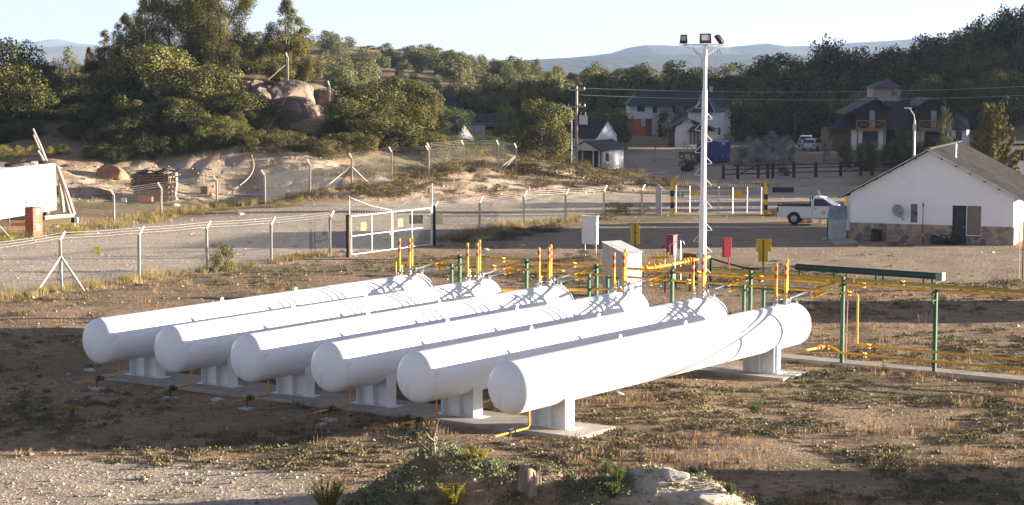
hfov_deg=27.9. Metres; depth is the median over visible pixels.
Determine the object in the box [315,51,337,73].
hillside tree
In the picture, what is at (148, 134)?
slope shrub
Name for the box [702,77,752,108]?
woodland tree
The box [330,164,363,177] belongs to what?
dry shrub
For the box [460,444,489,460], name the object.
broom plant
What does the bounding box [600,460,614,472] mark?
broom plant
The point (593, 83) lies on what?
woodland tree
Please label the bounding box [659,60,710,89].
woodland tree
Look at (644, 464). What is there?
mound rubble
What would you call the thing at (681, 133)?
tower house
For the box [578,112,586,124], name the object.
transformer
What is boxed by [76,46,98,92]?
conifer
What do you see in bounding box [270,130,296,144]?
slope shrub
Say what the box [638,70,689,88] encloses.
woodland tree
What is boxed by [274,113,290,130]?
slope shrub
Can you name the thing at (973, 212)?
side window
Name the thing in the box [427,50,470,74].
hillside tree
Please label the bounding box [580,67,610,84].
hillside tree
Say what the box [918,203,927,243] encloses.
garden lamp
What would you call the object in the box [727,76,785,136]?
woodland tree
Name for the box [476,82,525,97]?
woodland tree
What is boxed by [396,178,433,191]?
dry shrub
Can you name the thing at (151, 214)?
yellow shrub
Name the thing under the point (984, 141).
young pine
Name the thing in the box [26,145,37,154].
yellow shrub
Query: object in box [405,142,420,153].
slope shrub
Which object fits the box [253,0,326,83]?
conifer
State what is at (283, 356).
gas tank
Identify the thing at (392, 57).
hillside tree
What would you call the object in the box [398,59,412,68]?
hillside tree
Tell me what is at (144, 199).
red brick stack
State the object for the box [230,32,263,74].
conifer
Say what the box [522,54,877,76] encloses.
hills
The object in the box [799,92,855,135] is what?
woodland tree
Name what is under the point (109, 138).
slope shrub
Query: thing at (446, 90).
thicket tree
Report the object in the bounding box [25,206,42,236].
brick pillar
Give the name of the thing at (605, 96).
thicket tree
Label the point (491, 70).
hillside tree
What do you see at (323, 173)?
dry shrub
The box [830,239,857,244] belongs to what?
concrete step
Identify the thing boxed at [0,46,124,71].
hills
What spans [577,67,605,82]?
hillside tree
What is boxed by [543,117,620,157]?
house roof
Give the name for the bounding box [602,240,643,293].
corrugated shed
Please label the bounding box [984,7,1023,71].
woodland tree
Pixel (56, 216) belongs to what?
leaning pole
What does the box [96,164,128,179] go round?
boulder
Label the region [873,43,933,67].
woodland tree
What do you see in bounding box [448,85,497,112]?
thicket tree
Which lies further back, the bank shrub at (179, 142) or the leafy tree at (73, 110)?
the leafy tree at (73, 110)
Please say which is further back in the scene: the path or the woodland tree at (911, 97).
the woodland tree at (911, 97)
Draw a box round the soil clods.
[0,269,1023,504]
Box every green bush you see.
[430,106,475,135]
[431,131,462,142]
[468,131,510,148]
[489,101,518,143]
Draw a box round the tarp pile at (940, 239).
[931,234,956,244]
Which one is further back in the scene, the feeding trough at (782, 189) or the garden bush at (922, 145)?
the garden bush at (922, 145)
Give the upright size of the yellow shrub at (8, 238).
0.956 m
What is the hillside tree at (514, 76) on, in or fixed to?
on the ground at (968, 263)
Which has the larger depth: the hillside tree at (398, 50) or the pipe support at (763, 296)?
the hillside tree at (398, 50)
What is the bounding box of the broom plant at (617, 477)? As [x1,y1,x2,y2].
[609,464,625,483]
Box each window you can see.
[637,106,644,111]
[652,106,656,112]
[683,106,691,115]
[691,132,700,143]
[707,113,712,120]
[862,131,877,147]
[909,203,918,223]
[924,131,939,146]
[956,131,961,139]
[967,206,980,234]
[1015,149,1023,160]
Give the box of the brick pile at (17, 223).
[11,222,24,225]
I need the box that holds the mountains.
[0,39,127,50]
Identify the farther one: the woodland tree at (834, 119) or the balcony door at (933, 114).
the woodland tree at (834, 119)
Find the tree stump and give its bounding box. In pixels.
[517,464,541,498]
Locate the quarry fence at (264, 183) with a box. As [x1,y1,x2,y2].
[109,145,428,222]
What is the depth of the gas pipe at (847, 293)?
74.78 m
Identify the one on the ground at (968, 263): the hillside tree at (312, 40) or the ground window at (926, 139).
the hillside tree at (312, 40)
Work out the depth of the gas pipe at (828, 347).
72.14 m
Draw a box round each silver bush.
[733,136,767,164]
[744,144,780,168]
[754,131,787,163]
[773,135,797,162]
[822,139,835,161]
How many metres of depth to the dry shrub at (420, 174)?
161.13 m
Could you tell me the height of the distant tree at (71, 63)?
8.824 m
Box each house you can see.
[432,88,468,119]
[446,113,542,145]
[623,87,733,135]
[664,98,724,146]
[837,141,1023,245]
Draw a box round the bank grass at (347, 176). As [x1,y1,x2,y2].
[56,147,668,201]
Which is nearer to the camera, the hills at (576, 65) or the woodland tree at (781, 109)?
the woodland tree at (781, 109)
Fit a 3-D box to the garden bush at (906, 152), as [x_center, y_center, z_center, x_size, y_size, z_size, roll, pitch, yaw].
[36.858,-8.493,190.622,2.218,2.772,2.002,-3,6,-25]
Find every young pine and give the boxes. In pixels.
[936,106,952,145]
[969,102,1020,172]
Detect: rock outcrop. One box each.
[233,80,251,96]
[250,80,268,95]
[250,95,280,120]
[255,87,271,101]
[268,79,315,104]
[272,96,319,122]
[314,88,342,105]
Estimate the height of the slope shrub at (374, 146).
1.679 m
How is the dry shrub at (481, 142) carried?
on the ground at (968, 263)
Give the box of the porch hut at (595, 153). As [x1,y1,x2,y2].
[569,139,627,168]
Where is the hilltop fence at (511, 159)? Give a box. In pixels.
[426,139,516,170]
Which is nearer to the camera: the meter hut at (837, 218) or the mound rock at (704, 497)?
the mound rock at (704, 497)
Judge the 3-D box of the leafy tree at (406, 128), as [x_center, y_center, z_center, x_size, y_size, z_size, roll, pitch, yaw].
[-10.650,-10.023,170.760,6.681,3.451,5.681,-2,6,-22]
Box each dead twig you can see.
[390,469,400,486]
[426,420,443,458]
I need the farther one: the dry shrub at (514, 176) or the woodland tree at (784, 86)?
the woodland tree at (784, 86)
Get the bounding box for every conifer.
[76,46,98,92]
[78,28,122,89]
[97,13,142,77]
[116,0,217,77]
[124,0,162,83]
[155,0,237,69]
[175,0,263,77]
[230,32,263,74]
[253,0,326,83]
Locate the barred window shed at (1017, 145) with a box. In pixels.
[1006,141,1023,174]
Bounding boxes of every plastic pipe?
[220,194,254,195]
[254,194,284,196]
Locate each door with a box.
[592,151,597,166]
[869,110,875,127]
[930,110,936,127]
[952,205,965,243]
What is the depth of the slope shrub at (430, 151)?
169.55 m
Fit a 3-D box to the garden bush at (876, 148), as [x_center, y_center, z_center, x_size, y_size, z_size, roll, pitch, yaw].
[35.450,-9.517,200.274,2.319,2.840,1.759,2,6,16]
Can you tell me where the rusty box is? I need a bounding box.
[200,173,207,193]
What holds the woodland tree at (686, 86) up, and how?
on the ground at (968, 263)
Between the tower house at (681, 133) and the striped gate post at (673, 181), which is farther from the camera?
the tower house at (681, 133)
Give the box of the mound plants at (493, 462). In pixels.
[332,439,787,504]
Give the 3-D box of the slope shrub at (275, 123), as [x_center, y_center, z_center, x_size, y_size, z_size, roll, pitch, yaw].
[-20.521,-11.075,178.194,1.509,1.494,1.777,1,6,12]
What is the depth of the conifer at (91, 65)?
206.41 m
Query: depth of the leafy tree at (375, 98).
174.83 m
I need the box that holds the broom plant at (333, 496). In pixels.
[304,474,349,504]
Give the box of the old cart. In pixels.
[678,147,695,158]
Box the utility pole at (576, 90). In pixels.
[568,86,585,162]
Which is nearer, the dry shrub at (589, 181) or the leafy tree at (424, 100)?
the dry shrub at (589, 181)
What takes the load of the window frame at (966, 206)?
in the white house at (964, 193)
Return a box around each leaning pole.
[32,128,47,160]
[33,135,43,157]
[42,214,73,219]
[57,166,75,213]
[57,172,70,213]
[57,179,64,211]
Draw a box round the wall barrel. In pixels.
[871,229,881,241]
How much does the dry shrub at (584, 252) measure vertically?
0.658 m
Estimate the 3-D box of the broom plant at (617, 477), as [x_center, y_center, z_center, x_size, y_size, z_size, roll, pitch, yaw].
[2.532,5.357,49.638,0.411,0.554,0.465,-1,6,-13]
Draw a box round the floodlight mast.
[680,33,724,296]
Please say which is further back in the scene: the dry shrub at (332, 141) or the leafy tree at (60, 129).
the leafy tree at (60, 129)
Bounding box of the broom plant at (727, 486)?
[724,481,735,497]
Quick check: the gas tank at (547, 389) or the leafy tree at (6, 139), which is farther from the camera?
the leafy tree at (6, 139)
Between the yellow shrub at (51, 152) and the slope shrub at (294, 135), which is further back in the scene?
the slope shrub at (294, 135)
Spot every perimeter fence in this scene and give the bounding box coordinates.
[0,210,334,296]
[434,184,644,240]
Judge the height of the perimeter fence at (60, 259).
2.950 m
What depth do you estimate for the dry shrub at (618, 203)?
143.24 m
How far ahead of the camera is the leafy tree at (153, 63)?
175.14 m
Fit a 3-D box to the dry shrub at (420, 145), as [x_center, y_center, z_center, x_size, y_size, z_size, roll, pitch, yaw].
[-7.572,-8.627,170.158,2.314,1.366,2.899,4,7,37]
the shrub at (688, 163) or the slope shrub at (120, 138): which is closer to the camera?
the slope shrub at (120, 138)
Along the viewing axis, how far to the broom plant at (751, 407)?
64.55 m
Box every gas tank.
[81,235,456,387]
[154,240,523,396]
[230,244,594,407]
[311,249,669,418]
[397,254,748,429]
[488,260,833,440]
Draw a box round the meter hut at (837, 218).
[827,205,847,239]
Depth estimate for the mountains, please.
9222.25 m
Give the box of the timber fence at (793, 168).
[722,160,903,179]
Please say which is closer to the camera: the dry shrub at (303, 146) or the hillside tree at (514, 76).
the dry shrub at (303, 146)
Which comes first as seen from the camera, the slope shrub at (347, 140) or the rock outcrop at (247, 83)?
the slope shrub at (347, 140)
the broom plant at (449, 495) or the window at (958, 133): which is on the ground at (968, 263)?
the broom plant at (449, 495)
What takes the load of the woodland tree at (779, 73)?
on the ground at (968, 263)
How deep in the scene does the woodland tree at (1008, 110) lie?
255.77 m
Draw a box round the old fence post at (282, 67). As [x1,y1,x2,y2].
[268,52,288,79]
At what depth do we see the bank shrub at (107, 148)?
162.16 m
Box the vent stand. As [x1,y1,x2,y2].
[1018,218,1023,278]
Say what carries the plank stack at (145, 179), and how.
on the ground at (968, 263)
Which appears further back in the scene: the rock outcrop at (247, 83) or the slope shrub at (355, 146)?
the rock outcrop at (247, 83)
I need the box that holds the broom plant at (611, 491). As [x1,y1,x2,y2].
[603,481,620,497]
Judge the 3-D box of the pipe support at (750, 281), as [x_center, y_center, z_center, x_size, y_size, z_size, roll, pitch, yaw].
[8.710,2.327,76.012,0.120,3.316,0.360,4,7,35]
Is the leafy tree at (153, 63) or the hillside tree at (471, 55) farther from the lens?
the hillside tree at (471, 55)
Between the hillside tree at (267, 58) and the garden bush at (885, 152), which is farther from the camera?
the hillside tree at (267, 58)
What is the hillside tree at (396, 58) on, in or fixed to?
on the ground at (968, 263)
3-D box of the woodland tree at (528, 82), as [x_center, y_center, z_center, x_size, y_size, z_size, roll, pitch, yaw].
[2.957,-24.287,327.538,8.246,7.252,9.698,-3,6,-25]
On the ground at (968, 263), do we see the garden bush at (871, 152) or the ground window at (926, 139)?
the garden bush at (871, 152)
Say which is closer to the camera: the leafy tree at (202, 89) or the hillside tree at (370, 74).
the leafy tree at (202, 89)
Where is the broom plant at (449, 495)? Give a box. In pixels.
[435,479,465,504]
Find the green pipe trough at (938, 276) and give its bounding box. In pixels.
[795,264,945,288]
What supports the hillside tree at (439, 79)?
on the ground at (968, 263)
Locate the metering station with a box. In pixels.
[642,240,711,291]
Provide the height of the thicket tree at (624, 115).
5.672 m
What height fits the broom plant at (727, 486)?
0.382 m
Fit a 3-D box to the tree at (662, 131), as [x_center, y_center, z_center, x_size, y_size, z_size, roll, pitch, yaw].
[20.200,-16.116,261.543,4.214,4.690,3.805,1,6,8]
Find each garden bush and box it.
[835,140,853,165]
[845,143,866,165]
[856,139,876,169]
[866,140,885,165]
[876,143,897,167]
[888,137,911,167]
[900,146,921,160]
[911,140,931,153]
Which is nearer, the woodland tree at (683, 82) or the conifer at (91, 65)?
the conifer at (91, 65)
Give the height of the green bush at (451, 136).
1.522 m
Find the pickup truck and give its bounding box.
[776,196,841,224]
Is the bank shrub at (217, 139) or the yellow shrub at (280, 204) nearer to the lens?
the yellow shrub at (280, 204)
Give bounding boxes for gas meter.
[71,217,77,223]
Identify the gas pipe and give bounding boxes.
[395,259,1023,360]
[450,255,1023,297]
[501,287,622,291]
[711,269,1023,292]
[718,275,835,281]
[723,272,1023,293]
[806,344,1023,370]
[845,275,856,360]
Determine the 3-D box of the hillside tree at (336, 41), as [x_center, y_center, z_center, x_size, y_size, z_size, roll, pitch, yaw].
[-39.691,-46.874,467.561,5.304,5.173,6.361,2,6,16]
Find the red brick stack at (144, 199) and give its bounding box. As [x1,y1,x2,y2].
[138,197,152,201]
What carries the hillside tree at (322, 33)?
on the ground at (968, 263)
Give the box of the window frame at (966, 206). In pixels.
[966,206,981,235]
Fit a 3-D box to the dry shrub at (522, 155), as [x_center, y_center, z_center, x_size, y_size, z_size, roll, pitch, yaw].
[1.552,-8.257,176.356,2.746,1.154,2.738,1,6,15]
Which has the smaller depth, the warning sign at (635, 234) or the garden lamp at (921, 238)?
the warning sign at (635, 234)
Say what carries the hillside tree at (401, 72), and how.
on the ground at (968, 263)
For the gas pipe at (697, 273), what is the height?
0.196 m
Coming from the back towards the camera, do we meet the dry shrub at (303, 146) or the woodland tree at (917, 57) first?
the woodland tree at (917, 57)
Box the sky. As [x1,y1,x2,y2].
[0,0,1023,61]
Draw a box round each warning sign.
[631,224,639,247]
[756,239,770,271]
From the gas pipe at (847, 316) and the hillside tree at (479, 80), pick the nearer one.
the gas pipe at (847, 316)
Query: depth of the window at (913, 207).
120.21 m
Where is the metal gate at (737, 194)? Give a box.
[676,182,761,214]
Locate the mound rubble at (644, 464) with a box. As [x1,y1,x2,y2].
[336,447,756,504]
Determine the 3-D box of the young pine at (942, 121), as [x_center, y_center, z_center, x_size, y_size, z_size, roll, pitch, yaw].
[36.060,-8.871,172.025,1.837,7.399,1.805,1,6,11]
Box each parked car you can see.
[798,135,812,146]
[801,138,826,150]
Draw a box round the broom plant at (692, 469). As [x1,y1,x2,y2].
[688,466,695,472]
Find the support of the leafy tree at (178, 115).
on the ground at (968, 263)
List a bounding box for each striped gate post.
[670,176,678,213]
[763,182,767,214]
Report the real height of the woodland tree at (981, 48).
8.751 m
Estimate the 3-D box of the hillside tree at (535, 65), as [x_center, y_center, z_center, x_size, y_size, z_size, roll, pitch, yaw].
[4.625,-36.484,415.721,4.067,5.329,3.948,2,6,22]
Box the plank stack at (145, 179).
[130,168,179,201]
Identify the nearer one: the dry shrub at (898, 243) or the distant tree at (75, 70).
the dry shrub at (898, 243)
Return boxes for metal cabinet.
[582,215,598,256]
[666,234,676,265]
[722,237,730,269]
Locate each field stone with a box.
[83,368,95,370]
[210,397,225,400]
[610,391,624,394]
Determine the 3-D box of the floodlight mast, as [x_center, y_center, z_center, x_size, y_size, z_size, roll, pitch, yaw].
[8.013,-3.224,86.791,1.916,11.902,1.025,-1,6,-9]
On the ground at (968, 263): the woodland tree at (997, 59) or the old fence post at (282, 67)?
the woodland tree at (997, 59)
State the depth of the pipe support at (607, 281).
79.12 m
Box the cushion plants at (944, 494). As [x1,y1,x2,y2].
[0,234,1023,504]
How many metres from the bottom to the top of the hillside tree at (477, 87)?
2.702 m
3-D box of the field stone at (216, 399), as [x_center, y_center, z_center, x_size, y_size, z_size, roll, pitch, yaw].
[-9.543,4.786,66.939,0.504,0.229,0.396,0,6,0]
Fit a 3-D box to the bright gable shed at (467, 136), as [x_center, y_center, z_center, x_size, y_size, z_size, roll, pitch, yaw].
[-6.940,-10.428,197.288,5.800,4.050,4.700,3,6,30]
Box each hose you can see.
[227,154,253,193]
[697,253,771,268]
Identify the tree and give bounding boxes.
[0,36,53,93]
[0,59,50,119]
[0,93,65,104]
[0,119,48,138]
[0,124,23,142]
[6,57,62,92]
[6,76,59,122]
[24,107,75,120]
[32,74,89,106]
[52,57,59,72]
[52,122,83,139]
[54,45,79,89]
[62,102,86,121]
[64,101,122,141]
[65,62,83,91]
[80,73,156,128]
[81,43,199,125]
[97,116,148,144]
[111,99,170,137]
[133,96,211,139]
[146,62,246,127]
[165,120,211,139]
[184,113,247,136]
[188,87,284,129]
[227,111,262,134]
[244,31,266,44]
[263,53,270,68]
[273,129,317,136]
[289,28,322,46]
[290,37,313,54]
[313,120,347,138]
[315,31,340,50]
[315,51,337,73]
[316,97,377,133]
[317,30,338,44]
[323,51,349,61]
[323,67,354,87]
[324,55,354,77]
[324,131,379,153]
[325,47,354,62]
[325,54,343,70]
[325,66,358,91]
[326,65,358,87]
[327,34,349,52]
[329,41,340,54]
[329,82,409,133]
[340,36,356,47]
[344,110,425,146]
[346,46,380,67]
[347,65,367,84]
[353,75,368,87]
[355,62,382,84]
[361,45,382,49]
[371,52,382,65]
[375,42,393,52]
[377,55,390,67]
[378,75,445,130]
[382,49,399,67]
[383,125,443,150]
[391,51,401,66]
[393,45,424,68]
[394,48,407,54]
[394,66,404,76]
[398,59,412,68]
[400,48,427,68]
[403,102,454,131]
[407,80,442,96]
[408,72,418,78]
[413,64,422,72]
[414,44,428,54]
[419,48,443,69]
[422,43,433,54]
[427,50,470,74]
[433,74,442,82]
[436,85,478,112]
[437,53,470,79]
[443,52,470,69]
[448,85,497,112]
[449,61,474,87]
[452,81,475,93]
[466,54,481,66]
[467,56,479,72]
[469,54,491,72]
[471,88,521,112]
[473,83,480,93]
[476,72,491,84]
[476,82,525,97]
[478,72,502,93]
[482,60,504,77]
[493,90,530,112]
[494,93,536,109]
[495,60,513,73]
[497,66,515,82]
[498,62,519,74]
[502,71,529,88]
[503,97,574,160]
[504,61,537,79]
[505,55,525,67]
[508,77,554,95]
[512,58,530,71]
[516,86,547,113]
[522,68,543,86]
[527,58,542,77]
[529,79,588,101]
[539,85,564,109]
[544,71,564,90]
[545,64,565,82]
[552,86,591,116]
[562,79,575,87]
[565,72,578,84]
[567,100,596,116]
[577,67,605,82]
[578,89,593,103]
[579,86,627,132]
[579,99,615,124]
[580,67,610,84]
[581,61,608,79]
[583,71,635,96]
[590,67,662,95]
[596,105,633,144]
[600,87,637,103]
[606,90,633,128]
[610,68,628,76]
[614,76,672,95]
[626,62,654,82]
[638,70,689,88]
[640,86,673,89]
[654,70,666,84]
[655,107,686,138]
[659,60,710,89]
[664,79,701,89]
[670,66,739,91]
[671,78,714,89]
[699,62,747,91]
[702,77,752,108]
[714,65,778,93]
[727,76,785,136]
[727,98,777,141]
[731,112,743,123]
[740,54,790,78]
[744,75,784,127]
[749,90,777,138]
[755,96,802,139]
[756,52,806,78]
[764,73,825,134]
[765,92,829,141]
[767,64,809,86]
[783,33,847,112]
[786,68,851,135]
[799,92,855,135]
[806,44,870,109]
[824,92,866,126]
[829,46,881,95]
[837,68,865,104]
[847,55,897,94]
[859,47,903,78]
[861,55,921,101]
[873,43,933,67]
[893,48,907,59]
[894,124,912,155]
[896,65,940,96]
[898,83,917,109]
[901,87,953,122]
[902,33,953,85]
[910,74,983,125]
[913,61,971,102]
[930,32,998,79]
[934,29,970,70]
[948,17,1004,70]
[955,52,1017,113]
[966,3,1021,58]
[972,80,1023,125]
[975,68,1023,119]
[979,43,1023,98]
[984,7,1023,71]
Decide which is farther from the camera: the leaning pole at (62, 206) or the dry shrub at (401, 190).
the dry shrub at (401, 190)
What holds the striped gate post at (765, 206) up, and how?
on the ground at (968, 263)
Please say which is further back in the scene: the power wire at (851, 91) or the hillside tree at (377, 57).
the hillside tree at (377, 57)
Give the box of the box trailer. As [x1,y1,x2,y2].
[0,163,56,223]
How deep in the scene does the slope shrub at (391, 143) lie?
169.63 m
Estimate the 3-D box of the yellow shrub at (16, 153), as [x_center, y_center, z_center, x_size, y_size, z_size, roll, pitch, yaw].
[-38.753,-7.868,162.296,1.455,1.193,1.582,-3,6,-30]
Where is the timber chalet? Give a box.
[821,79,970,149]
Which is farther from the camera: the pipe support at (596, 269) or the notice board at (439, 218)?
the notice board at (439, 218)
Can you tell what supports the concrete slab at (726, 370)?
on the ground at (968, 263)
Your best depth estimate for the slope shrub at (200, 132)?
165.29 m
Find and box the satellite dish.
[892,204,903,220]
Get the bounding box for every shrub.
[0,145,12,159]
[0,227,27,240]
[0,282,19,295]
[12,145,26,157]
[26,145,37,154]
[45,146,57,158]
[48,143,71,154]
[52,222,71,235]
[71,227,90,234]
[79,145,101,159]
[93,143,117,161]
[104,129,120,145]
[105,145,133,162]
[111,132,132,150]
[111,217,128,225]
[125,141,157,154]
[129,134,155,149]
[130,140,159,160]
[134,127,158,141]
[134,265,154,273]
[144,212,159,219]
[151,136,178,157]
[167,209,184,216]
[171,137,195,155]
[174,133,191,146]
[188,135,209,151]
[193,125,211,142]
[193,133,215,148]
[195,206,212,211]
[204,130,234,150]
[204,131,235,148]
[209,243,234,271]
[214,203,236,209]
[227,131,246,145]
[234,133,251,145]
[235,126,255,134]
[239,135,259,151]
[246,129,273,146]
[261,134,298,149]
[264,127,285,140]
[265,116,282,129]
[268,200,290,207]
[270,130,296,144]
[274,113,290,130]
[286,132,315,150]
[289,130,301,141]
[291,139,313,151]
[291,197,305,205]
[308,139,343,158]
[309,137,328,151]
[309,188,327,195]
[310,142,339,160]
[312,168,327,176]
[320,131,337,139]
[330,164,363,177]
[334,137,360,149]
[335,144,356,157]
[343,143,374,155]
[346,179,375,189]
[347,182,395,197]
[350,164,382,177]
[364,133,378,152]
[368,131,386,150]
[373,159,398,173]
[379,136,406,152]
[379,181,424,197]
[386,133,401,150]
[387,176,412,184]
[391,136,407,150]
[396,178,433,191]
[402,140,430,154]
[404,165,444,180]
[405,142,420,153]
[413,144,452,161]
[417,141,440,157]
[417,143,446,156]
[424,137,455,154]
[425,176,451,185]
[426,159,462,171]
[431,157,471,175]
[436,140,450,152]
[445,136,467,150]
[446,141,487,158]
[449,234,476,242]
[456,154,496,169]
[465,139,493,149]
[471,173,489,181]
[472,144,511,158]
[489,234,520,240]
[490,227,534,236]
[491,154,522,166]
[491,183,508,190]
[499,171,520,181]
[502,157,538,169]
[509,162,541,172]
[517,149,544,161]
[518,161,565,176]
[526,223,567,232]
[531,176,557,186]
[537,153,579,167]
[540,258,579,268]
[553,163,589,180]
[561,168,620,186]
[562,250,602,261]
[565,185,583,192]
[569,158,594,170]
[586,175,617,186]
[591,212,618,220]
[593,162,624,174]
[601,181,628,191]
[602,202,630,212]
[603,170,640,183]
[609,202,638,214]
[625,168,648,178]
[635,174,665,186]
[635,204,655,213]
[659,177,676,185]
[678,159,697,171]
[765,210,776,215]
[777,165,789,175]
[801,218,814,222]
[886,242,915,246]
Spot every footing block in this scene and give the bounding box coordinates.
[89,387,104,390]
[161,396,177,399]
[238,406,255,410]
[321,417,337,421]
[500,441,516,445]
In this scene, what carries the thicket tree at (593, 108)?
on the ground at (968, 263)
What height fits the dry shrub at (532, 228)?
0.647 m
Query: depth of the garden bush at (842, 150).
198.86 m
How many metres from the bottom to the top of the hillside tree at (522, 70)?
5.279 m
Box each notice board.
[92,247,99,253]
[436,214,442,223]
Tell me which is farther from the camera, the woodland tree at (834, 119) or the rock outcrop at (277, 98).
the woodland tree at (834, 119)
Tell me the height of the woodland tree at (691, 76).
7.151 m
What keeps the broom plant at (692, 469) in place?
on the ground at (968, 263)
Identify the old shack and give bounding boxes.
[467,123,504,137]
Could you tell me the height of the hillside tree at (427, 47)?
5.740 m
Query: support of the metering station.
on the ground at (968, 263)
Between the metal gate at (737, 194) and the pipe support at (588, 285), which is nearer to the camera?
the pipe support at (588, 285)
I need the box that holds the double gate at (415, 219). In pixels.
[346,183,435,257]
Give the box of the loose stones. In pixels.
[0,146,1022,504]
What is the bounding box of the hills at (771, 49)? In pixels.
[583,38,953,56]
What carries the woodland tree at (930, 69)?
on the ground at (968, 263)
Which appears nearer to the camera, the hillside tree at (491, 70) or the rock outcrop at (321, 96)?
the rock outcrop at (321, 96)
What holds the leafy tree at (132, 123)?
on the ground at (968, 263)
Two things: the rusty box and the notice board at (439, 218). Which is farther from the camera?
the rusty box
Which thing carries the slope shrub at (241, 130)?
on the ground at (968, 263)
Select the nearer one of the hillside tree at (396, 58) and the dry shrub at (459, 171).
the dry shrub at (459, 171)
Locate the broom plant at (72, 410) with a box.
[69,404,75,416]
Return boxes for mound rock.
[541,472,548,480]
[658,468,688,481]
[670,491,730,504]
[736,489,752,493]
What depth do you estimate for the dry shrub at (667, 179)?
174.06 m
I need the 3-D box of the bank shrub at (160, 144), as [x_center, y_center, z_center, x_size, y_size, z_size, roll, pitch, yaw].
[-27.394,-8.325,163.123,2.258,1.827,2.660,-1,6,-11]
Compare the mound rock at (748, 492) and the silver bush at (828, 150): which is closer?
the mound rock at (748, 492)
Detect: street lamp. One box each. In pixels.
[562,106,571,162]
[904,107,915,155]
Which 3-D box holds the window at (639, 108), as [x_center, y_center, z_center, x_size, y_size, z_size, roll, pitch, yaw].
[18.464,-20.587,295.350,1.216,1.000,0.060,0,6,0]
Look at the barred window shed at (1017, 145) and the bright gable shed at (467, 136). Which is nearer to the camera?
the barred window shed at (1017, 145)
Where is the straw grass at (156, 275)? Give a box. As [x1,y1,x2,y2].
[0,167,779,301]
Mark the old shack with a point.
(479, 128)
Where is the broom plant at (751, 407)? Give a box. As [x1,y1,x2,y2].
[747,401,762,412]
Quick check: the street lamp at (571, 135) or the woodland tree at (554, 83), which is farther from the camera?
the woodland tree at (554, 83)
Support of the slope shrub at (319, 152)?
on the ground at (968, 263)
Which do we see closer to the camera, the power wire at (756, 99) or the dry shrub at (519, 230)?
the dry shrub at (519, 230)
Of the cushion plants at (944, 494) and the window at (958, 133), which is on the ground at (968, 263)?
the cushion plants at (944, 494)
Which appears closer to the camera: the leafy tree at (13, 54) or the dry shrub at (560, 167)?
the dry shrub at (560, 167)
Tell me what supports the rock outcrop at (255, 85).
on the ground at (968, 263)
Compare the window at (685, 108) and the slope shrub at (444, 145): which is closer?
the slope shrub at (444, 145)
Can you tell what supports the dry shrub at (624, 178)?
on the ground at (968, 263)
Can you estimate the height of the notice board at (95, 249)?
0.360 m
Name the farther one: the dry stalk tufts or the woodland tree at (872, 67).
the woodland tree at (872, 67)
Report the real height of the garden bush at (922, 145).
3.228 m
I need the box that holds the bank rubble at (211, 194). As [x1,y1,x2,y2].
[56,145,663,201]
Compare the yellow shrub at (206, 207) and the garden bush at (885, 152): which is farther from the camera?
the garden bush at (885, 152)
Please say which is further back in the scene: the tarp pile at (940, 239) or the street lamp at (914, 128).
the street lamp at (914, 128)
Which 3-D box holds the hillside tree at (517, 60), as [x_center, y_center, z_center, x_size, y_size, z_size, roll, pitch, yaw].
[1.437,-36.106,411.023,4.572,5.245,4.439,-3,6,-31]
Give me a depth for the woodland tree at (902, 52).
311.27 m
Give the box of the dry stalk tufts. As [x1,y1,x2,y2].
[0,264,1023,504]
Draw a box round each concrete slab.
[98,370,615,439]
[689,363,808,380]
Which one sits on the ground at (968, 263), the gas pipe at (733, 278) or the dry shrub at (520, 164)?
the dry shrub at (520, 164)
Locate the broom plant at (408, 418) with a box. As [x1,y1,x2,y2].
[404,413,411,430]
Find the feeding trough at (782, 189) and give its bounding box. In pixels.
[772,187,793,191]
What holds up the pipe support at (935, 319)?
on the path
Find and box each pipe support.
[422,263,452,282]
[455,254,461,281]
[521,259,527,287]
[556,273,590,296]
[592,264,598,295]
[606,275,618,293]
[667,269,673,302]
[708,284,745,359]
[746,270,752,310]
[762,287,774,307]
[838,277,844,362]
[931,289,937,371]
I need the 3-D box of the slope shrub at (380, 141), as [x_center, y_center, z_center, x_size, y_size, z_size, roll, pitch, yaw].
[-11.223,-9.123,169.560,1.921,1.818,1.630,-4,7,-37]
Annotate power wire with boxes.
[588,86,1023,91]
[590,95,1022,99]
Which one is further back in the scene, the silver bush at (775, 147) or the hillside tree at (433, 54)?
the hillside tree at (433, 54)
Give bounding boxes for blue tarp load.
[696,139,731,163]
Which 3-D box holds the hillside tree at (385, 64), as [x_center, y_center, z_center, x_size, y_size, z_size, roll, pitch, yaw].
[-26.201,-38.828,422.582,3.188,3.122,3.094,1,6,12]
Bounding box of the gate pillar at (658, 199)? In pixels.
[656,184,661,214]
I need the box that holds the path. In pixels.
[781,353,1023,382]
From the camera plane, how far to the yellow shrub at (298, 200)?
147.41 m
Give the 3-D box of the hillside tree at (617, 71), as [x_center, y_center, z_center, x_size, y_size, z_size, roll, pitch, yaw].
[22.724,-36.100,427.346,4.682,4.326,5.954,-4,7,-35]
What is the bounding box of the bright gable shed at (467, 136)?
[443,122,475,140]
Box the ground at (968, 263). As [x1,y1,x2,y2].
[0,39,1023,504]
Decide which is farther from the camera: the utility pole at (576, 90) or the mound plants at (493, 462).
the utility pole at (576, 90)

